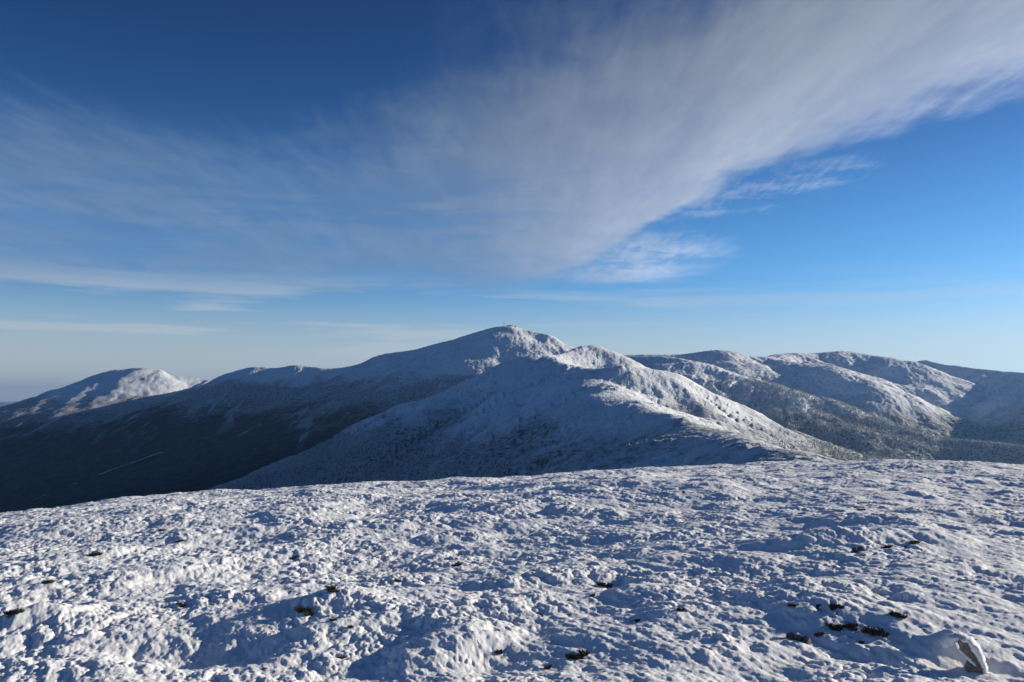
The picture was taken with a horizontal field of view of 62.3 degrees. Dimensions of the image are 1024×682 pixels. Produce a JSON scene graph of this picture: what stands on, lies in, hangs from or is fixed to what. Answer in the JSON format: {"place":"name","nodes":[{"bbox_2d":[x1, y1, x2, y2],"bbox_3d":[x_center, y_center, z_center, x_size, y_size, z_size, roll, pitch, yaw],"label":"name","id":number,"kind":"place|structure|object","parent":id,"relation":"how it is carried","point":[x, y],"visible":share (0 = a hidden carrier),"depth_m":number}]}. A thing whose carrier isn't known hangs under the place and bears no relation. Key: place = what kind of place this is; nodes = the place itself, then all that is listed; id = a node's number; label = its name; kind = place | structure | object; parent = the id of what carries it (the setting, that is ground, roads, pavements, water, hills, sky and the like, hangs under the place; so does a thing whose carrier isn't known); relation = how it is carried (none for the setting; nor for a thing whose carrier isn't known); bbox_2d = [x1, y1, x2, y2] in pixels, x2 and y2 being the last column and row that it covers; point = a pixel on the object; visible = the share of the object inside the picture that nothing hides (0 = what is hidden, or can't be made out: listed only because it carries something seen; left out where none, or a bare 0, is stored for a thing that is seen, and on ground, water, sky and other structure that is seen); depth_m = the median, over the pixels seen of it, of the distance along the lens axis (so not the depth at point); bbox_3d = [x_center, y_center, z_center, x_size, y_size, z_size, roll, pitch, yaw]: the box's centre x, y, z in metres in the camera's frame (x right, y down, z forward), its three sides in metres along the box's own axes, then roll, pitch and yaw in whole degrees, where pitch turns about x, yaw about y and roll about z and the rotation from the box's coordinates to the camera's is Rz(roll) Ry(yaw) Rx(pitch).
{"place":"outdoors","nodes":[
{"label":"outdoors","id":0,"kind":"place"},
{"bbox_2d":[0,401,18,406],"bbox_3d":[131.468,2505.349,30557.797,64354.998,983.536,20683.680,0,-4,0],"label":"hills","id":1,"kind":"structure","parent":0,"point":[4,403],"depth_m":31161.90},
{"bbox_2d":[33,452,161,499],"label":"mountain track","id":2,"kind":"structure","parent":0,"point":[121,466],"depth_m":4325.28},
{"bbox_2d":[0,368,210,459],"bbox_3d":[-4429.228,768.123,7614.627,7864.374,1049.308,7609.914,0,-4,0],"label":"mountain","id":3,"kind":"structure","parent":0,"point":[57,415],"depth_m":6740.67},
{"bbox_2d":[0,326,573,512],"bbox_3d":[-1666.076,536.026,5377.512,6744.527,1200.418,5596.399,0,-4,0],"label":"mountain","id":4,"kind":"structure","parent":0,"point":[227,427],"depth_m":4553.64},
{"bbox_2d":[0,459,1023,681],"bbox_3d":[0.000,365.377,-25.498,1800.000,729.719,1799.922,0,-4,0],"label":"snow field","id":5,"kind":"structure","parent":0,"point":[733,560],"depth_m":8.61},
{"bbox_2d":[3,607,24,617],"bbox_3d":[-4.423,2.405,7.510,0.198,0.079,0.142,1,-4,-15],"label":"dwarf shrub","id":6,"kind":"object","parent":5,"relation":"on","point":[7,613],"visible":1,"depth_m":7.50},
{"bbox_2d":[41,579,54,582],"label":"dwarf shrub","id":7,"kind":"object","parent":5,"relation":"on","point":[49,581],"visible":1,"depth_m":10.18},
{"bbox_2d":[88,551,102,555],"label":"dwarf shrub","id":8,"kind":"object","parent":5,"relation":"on","point":[95,553],"visible":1,"depth_m":12.62},
{"bbox_2d":[176,602,186,606],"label":"dwarf shrub","id":9,"kind":"object","parent":5,"relation":"on","point":[180,604],"visible":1,"depth_m":8.31},
{"bbox_2d":[292,604,314,615],"bbox_3d":[-1.782,2.293,7.205,0.228,0.086,0.150,-3,-5,37],"label":"dwarf shrub","id":10,"kind":"object","parent":5,"relation":"on","point":[300,609],"visible":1,"depth_m":7.19},
{"bbox_2d":[326,584,341,592],"bbox_3d":[-1.613,2.216,7.583,0.163,0.068,0.113,-3,-5,38],"label":"dwarf shrub","id":11,"kind":"object","parent":5,"relation":"on","point":[332,588],"visible":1,"depth_m":7.57},
{"bbox_2d":[494,649,502,653],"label":"dwarf shrub","id":12,"kind":"object","parent":5,"relation":"on","point":[499,651],"visible":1,"depth_m":5.87},
{"bbox_2d":[564,648,589,658],"bbox_3d":[0.431,2.067,5.590,0.183,0.065,0.136,0,-4,0],"label":"dwarf shrub","id":13,"kind":"object","parent":5,"relation":"on","point":[577,656],"visible":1,"depth_m":5.58},
{"bbox_2d":[597,581,612,587],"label":"dwarf shrub","id":14,"kind":"object","parent":5,"relation":"on","point":[603,584],"visible":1,"depth_m":8.24},
{"bbox_2d":[786,631,811,644],"bbox_3d":[1.932,2.009,5.696,0.068,0.087,0.189,3,-5,-36],"label":"rock","id":15,"kind":"object","parent":5,"relation":"on","point":[806,639],"visible":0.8,"depth_m":5.68},
{"bbox_2d":[813,631,825,636],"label":"dwarf shrub","id":16,"kind":"object","parent":5,"relation":"on","point":[818,634],"visible":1,"depth_m":5.71},
{"bbox_2d":[825,623,843,630],"bbox_3d":[2.217,1.956,5.800,0.139,0.058,0.116,0,-4,0],"label":"dwarf shrub","id":17,"kind":"object","parent":5,"relation":"on","point":[837,627],"visible":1,"depth_m":5.79},
{"bbox_2d":[827,603,844,610],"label":"dwarf shrub","id":18,"kind":"object","parent":5,"relation":"on","point":[833,606],"visible":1,"depth_m":6.02},
{"bbox_2d":[842,622,858,630],"bbox_3d":[2.316,1.949,5.791,0.126,0.063,0.112,-3,-5,35],"label":"dwarf shrub","id":19,"kind":"object","parent":5,"relation":"on","point":[852,627],"visible":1,"depth_m":5.78},
{"bbox_2d":[852,546,863,552],"bbox_3d":[3.544,2.156,8.696,0.157,0.106,0.074,2,-4,-21],"label":"rock","id":20,"kind":"object","parent":5,"relation":"on","point":[859,548],"visible":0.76,"depth_m":8.68},
{"bbox_2d":[859,626,889,636],"bbox_3d":[2.436,1.947,5.685,0.193,0.064,0.142,-4,-6,44],"label":"dwarf shrub","id":21,"kind":"object","parent":5,"relation":"on","point":[873,631],"visible":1,"depth_m":5.67},
{"bbox_2d":[889,610,907,618],"bbox_3d":[2.690,1.904,5.897,0.139,0.059,0.121,0,-4,0],"label":"dwarf shrub","id":22,"kind":"object","parent":5,"relation":"on","point":[893,613],"visible":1,"depth_m":5.88},
{"bbox_2d":[909,539,920,543],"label":"dwarf shrub","id":23,"kind":"object","parent":5,"relation":"on","point":[914,541],"visible":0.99,"depth_m":9.07},
{"bbox_2d":[938,631,987,673],"bbox_3d":[2.745,1.904,5.161,0.272,0.242,0.149,-3,-5,39],"label":"wind carved rock","id":24,"kind":"object","parent":5,"relation":"on","point":[969,649],"visible":0.99,"depth_m":5.10},
{"bbox_2d":[0,0,1023,401],"label":"sky","id":25,"kind":"structure","parent":0,"point":[200,189]},
{"bbox_2d":[207,345,874,489],"bbox_3d":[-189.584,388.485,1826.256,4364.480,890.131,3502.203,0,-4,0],"label":"mountain","id":26,"kind":"structure","parent":0,"point":[595,400],"depth_m":1869.57},
{"bbox_2d":[215,421,878,489],"bbox_3d":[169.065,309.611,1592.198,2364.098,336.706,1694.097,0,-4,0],"label":"forest","id":27,"kind":"object","parent":26,"relation":"on","point":[291,463],"visible":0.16,"depth_m":2024.03},
{"bbox_2d":[623,350,998,441],"bbox_3d":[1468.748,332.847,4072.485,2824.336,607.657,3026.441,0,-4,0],"label":"mountain","id":28,"kind":"structure","parent":0,"point":[912,394],"depth_m":3674.50},
{"bbox_2d":[625,355,1023,463],"bbox_3d":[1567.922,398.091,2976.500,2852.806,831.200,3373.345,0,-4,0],"label":"mountain","id":29,"kind":"structure","parent":0,"point":[697,372],"depth_m":2963.15},
{"bbox_2d":[701,377,1023,463],"bbox_3d":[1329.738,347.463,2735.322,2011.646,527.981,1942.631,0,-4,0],"label":"forest","id":30,"kind":"object","parent":29,"relation":"on","point":[823,412],"visible":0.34,"depth_m":2861.67},
{"bbox_2d":[917,360,1023,445],"bbox_3d":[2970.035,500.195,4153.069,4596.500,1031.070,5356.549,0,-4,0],"label":"mountain","id":31,"kind":"structure","parent":0,"point":[1000,411],"depth_m":3588.73}
]}

